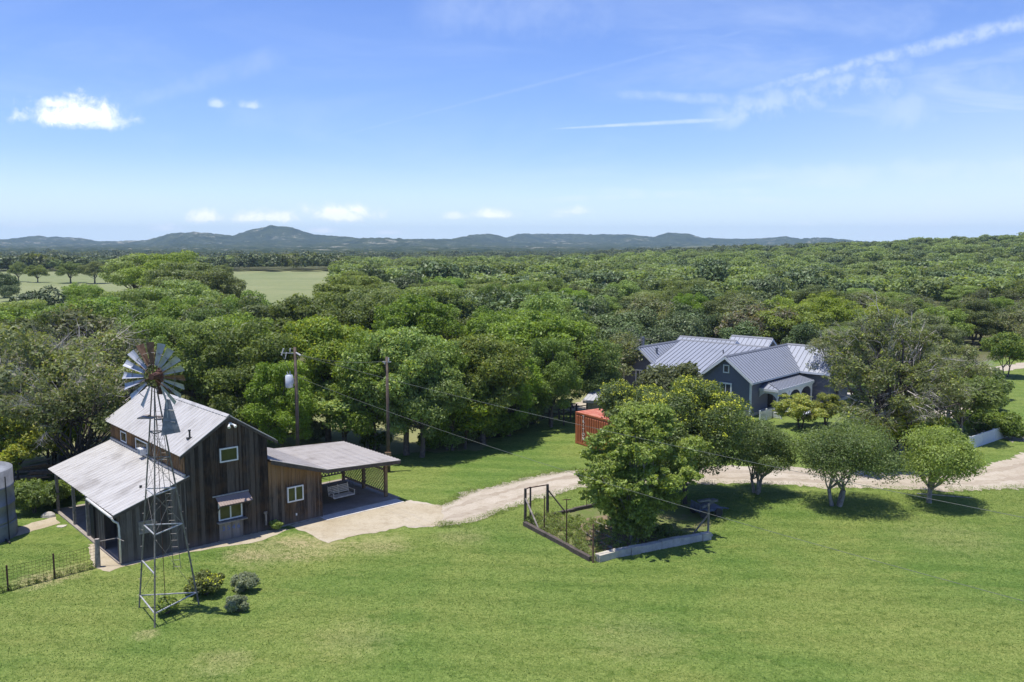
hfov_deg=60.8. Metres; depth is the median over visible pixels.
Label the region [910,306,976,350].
forest tree
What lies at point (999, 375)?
bush
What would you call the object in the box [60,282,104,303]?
forest tree
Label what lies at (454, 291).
forest tree
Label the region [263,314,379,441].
broadleaf tree
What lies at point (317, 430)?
bush
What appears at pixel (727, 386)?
window
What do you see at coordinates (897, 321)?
forest tree
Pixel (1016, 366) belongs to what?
dirt road
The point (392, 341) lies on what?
broadleaf tree
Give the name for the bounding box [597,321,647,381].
forest tree
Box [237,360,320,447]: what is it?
broadleaf tree
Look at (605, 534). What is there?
pole
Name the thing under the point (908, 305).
forest tree
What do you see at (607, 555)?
stone kerb
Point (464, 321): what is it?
forest tree
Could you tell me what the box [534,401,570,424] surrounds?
animal pen
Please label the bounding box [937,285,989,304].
forest tree
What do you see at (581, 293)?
forest tree
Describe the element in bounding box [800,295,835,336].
forest tree
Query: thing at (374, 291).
forest tree
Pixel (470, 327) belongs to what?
forest tree
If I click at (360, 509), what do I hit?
carport apron
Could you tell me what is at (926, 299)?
forest tree
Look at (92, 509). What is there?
door
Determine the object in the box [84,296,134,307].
forest tree
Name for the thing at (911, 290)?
forest tree
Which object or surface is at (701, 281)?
forest tree
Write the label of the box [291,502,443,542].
caliche pad
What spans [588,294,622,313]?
forest tree
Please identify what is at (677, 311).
forest tree
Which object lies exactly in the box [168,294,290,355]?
forest tree
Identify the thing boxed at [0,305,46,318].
forest tree
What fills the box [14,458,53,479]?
lumber pile
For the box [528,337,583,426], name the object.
broadleaf tree
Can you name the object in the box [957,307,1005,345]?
forest tree
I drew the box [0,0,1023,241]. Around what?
sky
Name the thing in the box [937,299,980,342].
forest tree
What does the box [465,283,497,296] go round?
forest tree
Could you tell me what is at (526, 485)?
wheel rut
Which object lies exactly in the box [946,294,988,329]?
forest tree
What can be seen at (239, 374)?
broadleaf tree
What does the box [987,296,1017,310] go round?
forest tree
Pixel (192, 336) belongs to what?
broadleaf tree
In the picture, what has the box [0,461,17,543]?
water tank
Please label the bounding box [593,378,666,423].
flowering tree
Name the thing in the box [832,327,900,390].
forest tree
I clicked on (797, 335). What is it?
forest tree
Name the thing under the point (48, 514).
boulder
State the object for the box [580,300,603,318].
forest tree
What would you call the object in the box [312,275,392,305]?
forest tree
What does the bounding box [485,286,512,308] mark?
forest tree
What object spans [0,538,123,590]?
wire fence
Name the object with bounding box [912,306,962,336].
forest tree
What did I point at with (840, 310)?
forest tree
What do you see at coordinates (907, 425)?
broadleaf tree
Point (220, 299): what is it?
forest tree
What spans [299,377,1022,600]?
power line
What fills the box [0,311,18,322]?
forest tree
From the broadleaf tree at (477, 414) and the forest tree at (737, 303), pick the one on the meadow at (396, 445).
the broadleaf tree at (477, 414)
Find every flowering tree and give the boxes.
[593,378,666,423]
[620,373,765,503]
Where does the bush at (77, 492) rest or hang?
on the lawn at (444, 476)
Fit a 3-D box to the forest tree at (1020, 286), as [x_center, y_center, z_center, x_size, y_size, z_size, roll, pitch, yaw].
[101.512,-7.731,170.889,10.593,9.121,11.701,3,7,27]
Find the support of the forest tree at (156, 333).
on the ground at (968, 340)
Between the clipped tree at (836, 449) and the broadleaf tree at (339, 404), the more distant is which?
the broadleaf tree at (339, 404)
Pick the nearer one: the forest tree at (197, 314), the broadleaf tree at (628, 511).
the broadleaf tree at (628, 511)
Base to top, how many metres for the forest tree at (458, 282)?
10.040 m
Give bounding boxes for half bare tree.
[0,299,161,460]
[0,313,107,458]
[0,344,143,458]
[49,321,171,410]
[800,286,999,454]
[803,323,868,400]
[929,333,1007,417]
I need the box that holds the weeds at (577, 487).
[431,478,1023,527]
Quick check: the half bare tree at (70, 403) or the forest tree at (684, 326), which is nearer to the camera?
the half bare tree at (70, 403)
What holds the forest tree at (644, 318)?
on the ground at (968, 340)
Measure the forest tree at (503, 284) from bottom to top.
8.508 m
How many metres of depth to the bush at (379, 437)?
66.78 m
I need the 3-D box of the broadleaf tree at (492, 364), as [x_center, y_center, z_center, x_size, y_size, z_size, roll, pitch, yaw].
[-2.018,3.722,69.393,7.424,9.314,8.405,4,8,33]
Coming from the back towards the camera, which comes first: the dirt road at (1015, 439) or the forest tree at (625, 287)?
the forest tree at (625, 287)
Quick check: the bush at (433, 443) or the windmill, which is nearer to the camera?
the windmill
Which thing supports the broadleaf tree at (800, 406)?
on the lawn at (444, 476)
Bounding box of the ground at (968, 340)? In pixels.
[0,245,1008,475]
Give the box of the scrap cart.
[690,498,728,518]
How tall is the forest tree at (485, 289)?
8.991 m
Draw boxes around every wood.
[0,232,1023,302]
[0,235,999,269]
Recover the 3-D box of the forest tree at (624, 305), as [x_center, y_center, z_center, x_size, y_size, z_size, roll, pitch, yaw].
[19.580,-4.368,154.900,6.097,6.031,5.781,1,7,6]
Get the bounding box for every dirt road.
[406,452,1023,527]
[894,363,1023,380]
[935,408,1023,441]
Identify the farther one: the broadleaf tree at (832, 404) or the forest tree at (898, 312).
the forest tree at (898, 312)
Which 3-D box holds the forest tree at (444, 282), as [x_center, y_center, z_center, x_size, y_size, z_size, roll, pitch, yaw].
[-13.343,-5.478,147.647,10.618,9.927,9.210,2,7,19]
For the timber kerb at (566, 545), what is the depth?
46.40 m
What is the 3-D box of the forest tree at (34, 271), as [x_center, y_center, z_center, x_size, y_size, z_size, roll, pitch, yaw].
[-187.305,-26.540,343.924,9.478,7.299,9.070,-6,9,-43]
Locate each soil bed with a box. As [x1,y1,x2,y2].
[575,523,611,552]
[586,515,624,535]
[612,535,662,545]
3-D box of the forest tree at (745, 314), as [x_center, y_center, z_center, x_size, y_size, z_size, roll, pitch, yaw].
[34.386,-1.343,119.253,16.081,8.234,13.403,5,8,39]
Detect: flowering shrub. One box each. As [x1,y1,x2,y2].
[156,595,179,614]
[183,568,225,594]
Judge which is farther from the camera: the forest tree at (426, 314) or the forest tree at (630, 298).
the forest tree at (630, 298)
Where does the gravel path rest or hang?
on the lawn at (444, 476)
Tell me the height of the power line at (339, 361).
0.862 m
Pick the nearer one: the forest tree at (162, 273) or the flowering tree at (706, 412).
the flowering tree at (706, 412)
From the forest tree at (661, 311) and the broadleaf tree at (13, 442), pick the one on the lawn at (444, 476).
the broadleaf tree at (13, 442)
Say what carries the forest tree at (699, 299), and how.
on the ground at (968, 340)
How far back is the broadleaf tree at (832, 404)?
75.68 m
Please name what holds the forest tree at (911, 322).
on the ground at (968, 340)
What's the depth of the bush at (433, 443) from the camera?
66.70 m
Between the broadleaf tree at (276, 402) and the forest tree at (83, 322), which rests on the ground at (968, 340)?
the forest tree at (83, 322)
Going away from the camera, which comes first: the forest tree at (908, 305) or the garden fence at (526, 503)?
the garden fence at (526, 503)
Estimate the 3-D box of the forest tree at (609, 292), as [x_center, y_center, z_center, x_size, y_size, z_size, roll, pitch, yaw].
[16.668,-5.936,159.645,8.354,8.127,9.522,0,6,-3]
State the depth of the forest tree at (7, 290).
234.19 m
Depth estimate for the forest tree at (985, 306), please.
134.69 m
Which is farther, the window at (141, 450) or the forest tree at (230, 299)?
the forest tree at (230, 299)
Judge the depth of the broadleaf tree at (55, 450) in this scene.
60.73 m
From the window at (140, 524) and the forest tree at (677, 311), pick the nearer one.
the window at (140, 524)
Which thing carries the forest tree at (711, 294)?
on the ground at (968, 340)
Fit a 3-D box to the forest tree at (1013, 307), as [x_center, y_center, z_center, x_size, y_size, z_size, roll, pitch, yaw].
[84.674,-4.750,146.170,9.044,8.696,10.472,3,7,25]
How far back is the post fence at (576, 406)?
79.58 m
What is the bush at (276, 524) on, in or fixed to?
on the gravel path
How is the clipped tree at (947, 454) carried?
on the lawn at (444, 476)
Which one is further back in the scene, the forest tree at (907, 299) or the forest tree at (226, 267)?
the forest tree at (226, 267)
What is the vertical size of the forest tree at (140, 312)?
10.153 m
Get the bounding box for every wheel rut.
[442,463,1023,511]
[443,475,1023,519]
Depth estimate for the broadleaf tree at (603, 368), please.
79.23 m
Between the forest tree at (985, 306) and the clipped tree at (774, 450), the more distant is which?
the forest tree at (985, 306)
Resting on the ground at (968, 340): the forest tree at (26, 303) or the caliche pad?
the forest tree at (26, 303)
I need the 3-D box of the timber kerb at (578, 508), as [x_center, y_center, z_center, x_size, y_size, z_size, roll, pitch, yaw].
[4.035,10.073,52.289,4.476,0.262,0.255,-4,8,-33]
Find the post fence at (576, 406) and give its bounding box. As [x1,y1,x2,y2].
[558,404,587,418]
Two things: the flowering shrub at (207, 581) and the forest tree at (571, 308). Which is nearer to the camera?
the flowering shrub at (207, 581)
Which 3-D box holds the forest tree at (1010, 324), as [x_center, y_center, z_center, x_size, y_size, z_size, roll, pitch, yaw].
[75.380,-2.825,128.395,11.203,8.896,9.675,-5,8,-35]
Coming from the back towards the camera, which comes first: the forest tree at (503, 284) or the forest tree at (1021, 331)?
the forest tree at (503, 284)
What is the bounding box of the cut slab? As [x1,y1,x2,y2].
[27,471,59,479]
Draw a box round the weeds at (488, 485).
[433,465,579,506]
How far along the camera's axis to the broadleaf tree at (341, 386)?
64.34 m
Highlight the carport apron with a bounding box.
[321,499,403,519]
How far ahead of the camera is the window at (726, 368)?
81.24 m
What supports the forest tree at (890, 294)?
on the ground at (968, 340)
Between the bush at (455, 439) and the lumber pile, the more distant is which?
the bush at (455, 439)
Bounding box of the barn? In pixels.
[48,386,400,563]
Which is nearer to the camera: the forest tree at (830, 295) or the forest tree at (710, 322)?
the forest tree at (710, 322)
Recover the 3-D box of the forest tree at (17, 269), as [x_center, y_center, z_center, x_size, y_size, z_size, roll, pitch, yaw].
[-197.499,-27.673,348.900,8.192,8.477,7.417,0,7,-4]
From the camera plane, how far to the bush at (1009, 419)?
70.99 m
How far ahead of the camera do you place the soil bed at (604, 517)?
50.65 m
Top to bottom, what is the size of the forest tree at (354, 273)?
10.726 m
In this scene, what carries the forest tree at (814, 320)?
on the ground at (968, 340)
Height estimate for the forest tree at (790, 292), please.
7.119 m
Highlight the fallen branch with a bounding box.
[917,493,971,497]
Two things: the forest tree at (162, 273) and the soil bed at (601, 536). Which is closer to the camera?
the soil bed at (601, 536)
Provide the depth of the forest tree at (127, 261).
175.86 m
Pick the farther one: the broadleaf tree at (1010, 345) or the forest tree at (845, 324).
the forest tree at (845, 324)
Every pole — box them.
[281,347,300,445]
[382,357,390,471]
[584,531,612,548]
[588,526,622,542]
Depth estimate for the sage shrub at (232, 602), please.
37.75 m
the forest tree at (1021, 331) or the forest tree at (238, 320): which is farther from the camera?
the forest tree at (1021, 331)
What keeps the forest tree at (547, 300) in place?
on the ground at (968, 340)
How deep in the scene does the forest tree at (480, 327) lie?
90.39 m
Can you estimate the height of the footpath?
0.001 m
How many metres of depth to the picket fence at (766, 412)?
78.67 m
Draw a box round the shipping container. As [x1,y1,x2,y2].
[575,408,618,449]
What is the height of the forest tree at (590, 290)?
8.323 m
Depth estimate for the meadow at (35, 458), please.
65.01 m
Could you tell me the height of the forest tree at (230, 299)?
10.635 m
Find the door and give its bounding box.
[89,500,96,538]
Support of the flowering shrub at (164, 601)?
on the lawn at (444, 476)
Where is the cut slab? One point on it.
(39, 472)
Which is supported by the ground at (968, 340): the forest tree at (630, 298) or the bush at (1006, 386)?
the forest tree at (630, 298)
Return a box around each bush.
[14,478,43,505]
[14,478,70,512]
[33,480,71,505]
[63,489,79,498]
[268,519,282,529]
[302,419,324,439]
[359,431,392,449]
[416,432,449,449]
[434,424,470,449]
[509,400,542,430]
[526,403,545,424]
[653,523,672,536]
[946,418,959,432]
[957,408,999,432]
[978,409,1023,438]
[989,367,1005,379]
[990,378,1015,394]
[998,396,1010,408]
[1001,425,1023,439]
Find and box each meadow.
[20,423,95,465]
[248,417,494,454]
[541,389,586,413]
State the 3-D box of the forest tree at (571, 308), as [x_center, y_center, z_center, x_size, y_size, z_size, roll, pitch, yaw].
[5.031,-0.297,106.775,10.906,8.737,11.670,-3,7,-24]
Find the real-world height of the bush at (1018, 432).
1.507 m
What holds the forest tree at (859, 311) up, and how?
on the ground at (968, 340)
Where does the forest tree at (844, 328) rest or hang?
on the ground at (968, 340)
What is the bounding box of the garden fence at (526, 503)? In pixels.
[524,484,709,562]
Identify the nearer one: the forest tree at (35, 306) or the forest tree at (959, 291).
the forest tree at (35, 306)
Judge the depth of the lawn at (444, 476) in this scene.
39.46 m
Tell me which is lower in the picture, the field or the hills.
the field
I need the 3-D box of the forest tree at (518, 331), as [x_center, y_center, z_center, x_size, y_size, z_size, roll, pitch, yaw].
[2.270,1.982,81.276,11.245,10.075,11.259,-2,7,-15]
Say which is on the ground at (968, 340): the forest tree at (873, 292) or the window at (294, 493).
the forest tree at (873, 292)
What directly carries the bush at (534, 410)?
on the ground at (968, 340)
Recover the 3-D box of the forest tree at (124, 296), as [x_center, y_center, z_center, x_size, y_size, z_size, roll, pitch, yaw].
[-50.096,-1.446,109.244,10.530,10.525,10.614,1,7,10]
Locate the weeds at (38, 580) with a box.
[0,561,94,592]
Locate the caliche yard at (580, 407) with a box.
[560,400,585,410]
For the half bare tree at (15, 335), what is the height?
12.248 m
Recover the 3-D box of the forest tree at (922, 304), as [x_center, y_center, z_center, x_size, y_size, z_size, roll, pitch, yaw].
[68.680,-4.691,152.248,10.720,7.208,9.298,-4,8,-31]
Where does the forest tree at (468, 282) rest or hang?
on the ground at (968, 340)
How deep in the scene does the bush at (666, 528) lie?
47.41 m
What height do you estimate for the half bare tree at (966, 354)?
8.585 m
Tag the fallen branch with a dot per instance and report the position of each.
(945, 495)
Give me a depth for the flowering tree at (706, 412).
51.53 m
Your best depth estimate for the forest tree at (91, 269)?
332.03 m
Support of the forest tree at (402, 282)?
on the field
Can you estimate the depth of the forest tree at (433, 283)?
148.31 m
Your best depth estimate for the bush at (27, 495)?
51.43 m
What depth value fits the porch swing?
54.02 m
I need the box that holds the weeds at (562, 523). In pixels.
[523,509,696,558]
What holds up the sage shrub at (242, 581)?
on the lawn at (444, 476)
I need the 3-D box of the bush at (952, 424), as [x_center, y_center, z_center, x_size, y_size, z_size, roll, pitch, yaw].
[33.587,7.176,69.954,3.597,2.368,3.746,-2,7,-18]
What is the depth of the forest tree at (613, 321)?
116.56 m
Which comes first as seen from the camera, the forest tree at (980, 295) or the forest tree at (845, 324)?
the forest tree at (845, 324)
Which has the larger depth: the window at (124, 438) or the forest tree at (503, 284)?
the forest tree at (503, 284)
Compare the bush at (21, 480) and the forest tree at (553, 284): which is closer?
the bush at (21, 480)
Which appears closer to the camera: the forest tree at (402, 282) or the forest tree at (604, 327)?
the forest tree at (604, 327)
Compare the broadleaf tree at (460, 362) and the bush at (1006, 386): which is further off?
the bush at (1006, 386)
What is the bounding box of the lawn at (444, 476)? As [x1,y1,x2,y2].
[0,356,1023,681]
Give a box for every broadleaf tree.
[0,416,55,483]
[20,416,87,464]
[145,316,249,406]
[199,316,298,428]
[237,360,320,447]
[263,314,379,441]
[308,380,375,441]
[325,328,397,451]
[340,325,465,455]
[370,342,473,457]
[416,341,491,450]
[440,391,503,448]
[450,332,533,444]
[499,351,548,435]
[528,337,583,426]
[569,333,625,409]
[573,400,714,542]
[633,361,713,398]
[771,393,829,427]
[810,392,848,424]
[873,396,962,458]
[935,373,1009,439]
[980,331,1023,376]
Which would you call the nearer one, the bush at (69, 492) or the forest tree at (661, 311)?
the bush at (69, 492)
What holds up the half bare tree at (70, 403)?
on the lawn at (444, 476)
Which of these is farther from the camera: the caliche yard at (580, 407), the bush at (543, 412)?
the caliche yard at (580, 407)
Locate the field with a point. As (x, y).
(273, 286)
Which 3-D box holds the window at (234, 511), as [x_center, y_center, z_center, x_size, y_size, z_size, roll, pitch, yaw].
[-15.196,9.108,47.065,1.320,0.980,0.085,-6,9,-41]
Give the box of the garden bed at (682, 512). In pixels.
[527,501,714,560]
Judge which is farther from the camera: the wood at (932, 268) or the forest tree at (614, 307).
the wood at (932, 268)
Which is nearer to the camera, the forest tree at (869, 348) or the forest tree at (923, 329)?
the forest tree at (869, 348)
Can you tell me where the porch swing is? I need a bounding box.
[327,473,354,498]
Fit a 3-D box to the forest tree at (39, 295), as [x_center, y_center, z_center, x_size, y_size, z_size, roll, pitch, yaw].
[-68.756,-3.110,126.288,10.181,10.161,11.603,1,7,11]
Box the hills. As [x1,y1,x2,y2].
[0,225,868,256]
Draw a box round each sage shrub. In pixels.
[223,593,248,612]
[229,571,260,592]
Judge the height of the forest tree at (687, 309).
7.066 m
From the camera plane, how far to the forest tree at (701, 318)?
132.13 m
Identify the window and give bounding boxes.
[120,430,126,443]
[135,437,147,454]
[138,519,153,534]
[218,503,242,520]
[219,446,237,462]
[287,484,303,502]
[635,369,643,382]
[719,382,731,399]
[723,364,729,372]
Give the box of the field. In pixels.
[0,270,329,305]
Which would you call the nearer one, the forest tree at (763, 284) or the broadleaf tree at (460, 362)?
the broadleaf tree at (460, 362)
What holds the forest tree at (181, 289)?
on the ground at (968, 340)
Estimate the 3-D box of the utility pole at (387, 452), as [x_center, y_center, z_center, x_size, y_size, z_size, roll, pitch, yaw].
[-8.633,5.230,60.525,0.600,8.324,0.372,0,6,0]
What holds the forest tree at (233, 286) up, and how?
on the field
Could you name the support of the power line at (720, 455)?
attached to the utility pole at (290, 380)
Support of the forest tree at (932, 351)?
on the lawn at (444, 476)
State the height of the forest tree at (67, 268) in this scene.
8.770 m
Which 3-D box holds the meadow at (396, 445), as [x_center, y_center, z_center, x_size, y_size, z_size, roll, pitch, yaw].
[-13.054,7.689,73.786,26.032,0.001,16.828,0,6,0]
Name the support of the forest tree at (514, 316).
on the ground at (968, 340)
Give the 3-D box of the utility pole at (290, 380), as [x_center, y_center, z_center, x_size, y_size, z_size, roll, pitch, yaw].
[-14.636,5.013,58.398,1.355,9.237,0.510,0,6,0]
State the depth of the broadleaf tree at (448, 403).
63.09 m
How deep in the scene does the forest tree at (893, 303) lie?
147.11 m
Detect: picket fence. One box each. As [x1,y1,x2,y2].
[759,406,781,419]
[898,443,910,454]
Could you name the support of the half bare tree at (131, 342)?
on the ground at (968, 340)
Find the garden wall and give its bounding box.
[968,427,1006,447]
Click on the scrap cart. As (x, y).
(701, 505)
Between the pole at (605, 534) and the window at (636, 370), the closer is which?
the pole at (605, 534)
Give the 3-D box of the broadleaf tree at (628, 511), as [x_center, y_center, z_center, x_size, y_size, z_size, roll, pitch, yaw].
[6.916,7.099,46.354,7.559,7.810,6.148,-3,7,-23]
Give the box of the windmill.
[122,342,199,627]
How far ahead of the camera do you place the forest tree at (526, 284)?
160.16 m
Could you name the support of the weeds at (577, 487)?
on the lawn at (444, 476)
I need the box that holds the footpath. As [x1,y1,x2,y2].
[14,517,59,536]
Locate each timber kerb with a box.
[523,521,591,561]
[549,504,593,516]
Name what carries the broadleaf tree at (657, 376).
on the lawn at (444, 476)
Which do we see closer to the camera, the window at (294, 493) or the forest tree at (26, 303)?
the window at (294, 493)
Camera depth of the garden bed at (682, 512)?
50.51 m
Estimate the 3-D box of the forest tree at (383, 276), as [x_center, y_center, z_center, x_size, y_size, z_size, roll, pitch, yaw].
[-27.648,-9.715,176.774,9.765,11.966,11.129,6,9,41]
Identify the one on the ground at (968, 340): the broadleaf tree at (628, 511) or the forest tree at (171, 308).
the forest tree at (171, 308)
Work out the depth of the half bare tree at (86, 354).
62.81 m
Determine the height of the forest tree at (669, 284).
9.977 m
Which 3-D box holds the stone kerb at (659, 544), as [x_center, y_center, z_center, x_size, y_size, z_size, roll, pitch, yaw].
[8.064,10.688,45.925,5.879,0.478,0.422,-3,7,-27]
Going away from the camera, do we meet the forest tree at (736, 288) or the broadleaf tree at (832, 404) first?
the broadleaf tree at (832, 404)
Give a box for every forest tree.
[0,272,21,296]
[0,284,21,298]
[0,298,47,310]
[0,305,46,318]
[0,309,88,355]
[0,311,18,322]
[4,287,147,371]
[7,261,26,279]
[8,284,66,307]
[20,313,35,326]
[23,265,50,281]
[23,301,65,314]
[38,296,125,327]
[54,261,83,282]
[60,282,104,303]
[74,294,125,308]
[76,260,109,283]
[77,303,159,339]
[83,288,152,307]
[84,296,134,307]
[97,253,168,290]
[114,313,182,374]
[115,250,200,286]
[125,279,223,313]
[141,261,226,288]
[151,296,199,322]
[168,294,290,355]
[174,301,244,354]
[180,268,247,299]
[189,295,228,305]
[205,311,273,344]
[213,263,233,276]
[222,288,271,308]
[266,290,374,357]
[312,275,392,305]
[335,287,376,301]
[337,291,408,329]
[340,285,400,308]
[340,317,375,332]
[341,270,367,278]
[357,263,391,282]
[370,292,463,353]
[388,270,423,289]
[400,284,478,320]
[407,280,442,287]
[412,284,449,291]
[421,280,464,293]
[424,276,473,289]
[429,288,491,319]
[435,315,475,340]
[461,312,512,339]
[462,278,490,287]
[464,305,517,324]
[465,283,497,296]
[468,314,524,359]
[476,283,518,299]
[482,289,591,324]
[484,308,603,378]
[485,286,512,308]
[487,280,510,287]
[503,280,549,295]
[504,312,576,362]
[516,291,582,334]
[531,277,574,291]
[560,287,594,301]
[563,304,600,334]
[569,283,600,295]
[572,328,603,356]
[576,295,611,313]
[577,330,657,382]
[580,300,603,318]
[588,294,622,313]
[589,313,643,330]
[590,286,621,300]
[592,325,640,340]
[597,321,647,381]
[601,280,642,300]
[607,286,674,324]
[610,299,634,313]
[619,291,662,303]
[619,306,658,340]
[636,326,683,344]
[655,313,705,336]
[656,276,706,302]
[656,278,708,300]
[660,287,693,308]
[666,308,699,328]
[669,313,705,325]
[671,292,710,318]
[671,301,704,317]
[689,285,723,312]
[701,291,755,318]
[703,312,723,338]
[711,304,799,343]
[713,284,763,302]
[714,292,779,326]
[718,320,761,338]
[720,289,796,304]
[733,285,745,291]
[738,274,788,297]
[754,303,835,340]
[763,294,810,344]
[776,289,794,299]
[780,321,823,344]
[791,284,841,304]
[794,296,870,326]
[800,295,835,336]
[806,290,853,307]
[816,321,857,338]
[819,325,853,338]
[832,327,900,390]
[837,291,855,305]
[837,308,867,326]
[841,287,876,292]
[848,289,900,309]
[849,290,889,298]
[852,302,909,318]
[854,315,924,328]
[878,291,910,298]
[880,299,903,307]
[885,300,921,319]
[886,294,935,315]
[888,345,950,387]
[898,318,927,329]
[899,284,917,295]
[904,295,932,310]
[906,326,936,346]
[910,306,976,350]
[911,293,945,312]
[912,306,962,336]
[924,323,967,348]
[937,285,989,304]
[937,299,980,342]
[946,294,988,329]
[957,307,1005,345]
[960,285,990,302]
[964,299,1011,344]
[979,307,1023,338]
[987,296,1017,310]
[990,287,1023,302]
[1000,278,1023,298]
[1001,300,1023,316]
[1011,323,1023,337]
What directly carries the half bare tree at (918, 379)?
on the lawn at (444, 476)
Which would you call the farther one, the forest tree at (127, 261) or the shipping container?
the forest tree at (127, 261)
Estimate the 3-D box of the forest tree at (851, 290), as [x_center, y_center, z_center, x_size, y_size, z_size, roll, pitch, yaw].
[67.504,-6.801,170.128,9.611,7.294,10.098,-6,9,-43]
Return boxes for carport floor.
[322,478,399,514]
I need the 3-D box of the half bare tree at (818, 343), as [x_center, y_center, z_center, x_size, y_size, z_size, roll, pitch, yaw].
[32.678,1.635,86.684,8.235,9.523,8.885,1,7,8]
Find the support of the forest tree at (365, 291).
on the field
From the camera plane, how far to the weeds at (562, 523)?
47.92 m
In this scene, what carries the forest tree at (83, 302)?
on the ground at (968, 340)
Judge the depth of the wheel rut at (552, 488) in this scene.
58.02 m
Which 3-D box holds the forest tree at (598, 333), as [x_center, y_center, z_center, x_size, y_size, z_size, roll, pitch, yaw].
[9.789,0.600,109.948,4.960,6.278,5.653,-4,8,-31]
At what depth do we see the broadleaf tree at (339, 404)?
64.83 m
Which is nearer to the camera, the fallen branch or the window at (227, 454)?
the window at (227, 454)
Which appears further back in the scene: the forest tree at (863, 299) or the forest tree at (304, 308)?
the forest tree at (863, 299)
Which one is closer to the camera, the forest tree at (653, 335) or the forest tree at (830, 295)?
the forest tree at (653, 335)
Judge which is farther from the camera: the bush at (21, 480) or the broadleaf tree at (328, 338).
the broadleaf tree at (328, 338)
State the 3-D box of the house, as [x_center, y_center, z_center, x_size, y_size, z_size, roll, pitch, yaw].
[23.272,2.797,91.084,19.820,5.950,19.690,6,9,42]
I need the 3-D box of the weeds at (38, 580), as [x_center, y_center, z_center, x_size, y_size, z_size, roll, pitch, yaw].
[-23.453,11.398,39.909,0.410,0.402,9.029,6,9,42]
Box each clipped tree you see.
[729,419,803,494]
[790,410,915,506]
[897,424,989,502]
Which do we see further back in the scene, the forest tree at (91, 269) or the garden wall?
the forest tree at (91, 269)
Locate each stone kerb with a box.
[595,548,619,562]
[618,531,711,556]
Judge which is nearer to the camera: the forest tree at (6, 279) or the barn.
the barn
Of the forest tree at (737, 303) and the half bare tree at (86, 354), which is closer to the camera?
the half bare tree at (86, 354)
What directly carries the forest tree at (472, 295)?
on the ground at (968, 340)
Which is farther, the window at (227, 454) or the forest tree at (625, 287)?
the forest tree at (625, 287)
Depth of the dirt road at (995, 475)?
58.03 m
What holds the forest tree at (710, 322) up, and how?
on the ground at (968, 340)
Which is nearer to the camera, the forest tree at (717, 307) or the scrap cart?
the scrap cart
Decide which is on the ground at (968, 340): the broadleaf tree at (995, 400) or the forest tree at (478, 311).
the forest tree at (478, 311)
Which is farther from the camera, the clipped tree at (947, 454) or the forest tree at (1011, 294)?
the forest tree at (1011, 294)
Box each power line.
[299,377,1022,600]
[301,355,1023,517]
[303,355,381,362]
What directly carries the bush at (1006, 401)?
on the lawn at (444, 476)
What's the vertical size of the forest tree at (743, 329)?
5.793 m
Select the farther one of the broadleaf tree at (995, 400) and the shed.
the shed
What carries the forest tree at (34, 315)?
on the ground at (968, 340)
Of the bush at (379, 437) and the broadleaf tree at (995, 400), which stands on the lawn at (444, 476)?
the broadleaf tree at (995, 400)
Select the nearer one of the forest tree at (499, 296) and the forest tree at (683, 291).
the forest tree at (499, 296)
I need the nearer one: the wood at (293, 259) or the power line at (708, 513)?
the power line at (708, 513)
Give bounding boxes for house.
[619,335,854,416]
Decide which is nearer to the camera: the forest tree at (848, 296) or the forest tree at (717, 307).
the forest tree at (717, 307)
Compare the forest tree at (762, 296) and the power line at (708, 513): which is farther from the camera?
the forest tree at (762, 296)
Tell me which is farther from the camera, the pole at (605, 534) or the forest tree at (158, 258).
the forest tree at (158, 258)
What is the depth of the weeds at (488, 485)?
57.40 m
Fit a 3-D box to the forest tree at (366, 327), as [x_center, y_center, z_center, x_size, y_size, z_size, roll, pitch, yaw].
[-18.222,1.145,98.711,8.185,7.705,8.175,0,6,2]
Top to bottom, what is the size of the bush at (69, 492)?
1.830 m
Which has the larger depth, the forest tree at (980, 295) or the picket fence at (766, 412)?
the forest tree at (980, 295)
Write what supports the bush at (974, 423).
on the lawn at (444, 476)
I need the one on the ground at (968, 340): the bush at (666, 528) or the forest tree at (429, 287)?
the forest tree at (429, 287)
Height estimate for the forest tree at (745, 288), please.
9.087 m
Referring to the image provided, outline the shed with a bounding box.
[583,389,636,409]
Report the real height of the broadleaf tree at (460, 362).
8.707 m
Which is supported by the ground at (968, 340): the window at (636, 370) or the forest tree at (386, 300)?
the forest tree at (386, 300)
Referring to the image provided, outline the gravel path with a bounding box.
[88,528,288,571]
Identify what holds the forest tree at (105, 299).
on the ground at (968, 340)
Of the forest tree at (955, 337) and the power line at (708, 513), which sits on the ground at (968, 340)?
the forest tree at (955, 337)
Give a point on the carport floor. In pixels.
(361, 497)
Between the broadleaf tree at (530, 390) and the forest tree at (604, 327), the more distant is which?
the forest tree at (604, 327)
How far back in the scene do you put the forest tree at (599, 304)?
140.59 m
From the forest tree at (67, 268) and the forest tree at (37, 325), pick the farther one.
the forest tree at (67, 268)
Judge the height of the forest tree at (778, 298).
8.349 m
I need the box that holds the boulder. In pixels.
[41,511,55,517]
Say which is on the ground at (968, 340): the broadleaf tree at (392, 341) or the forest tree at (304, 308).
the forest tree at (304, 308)

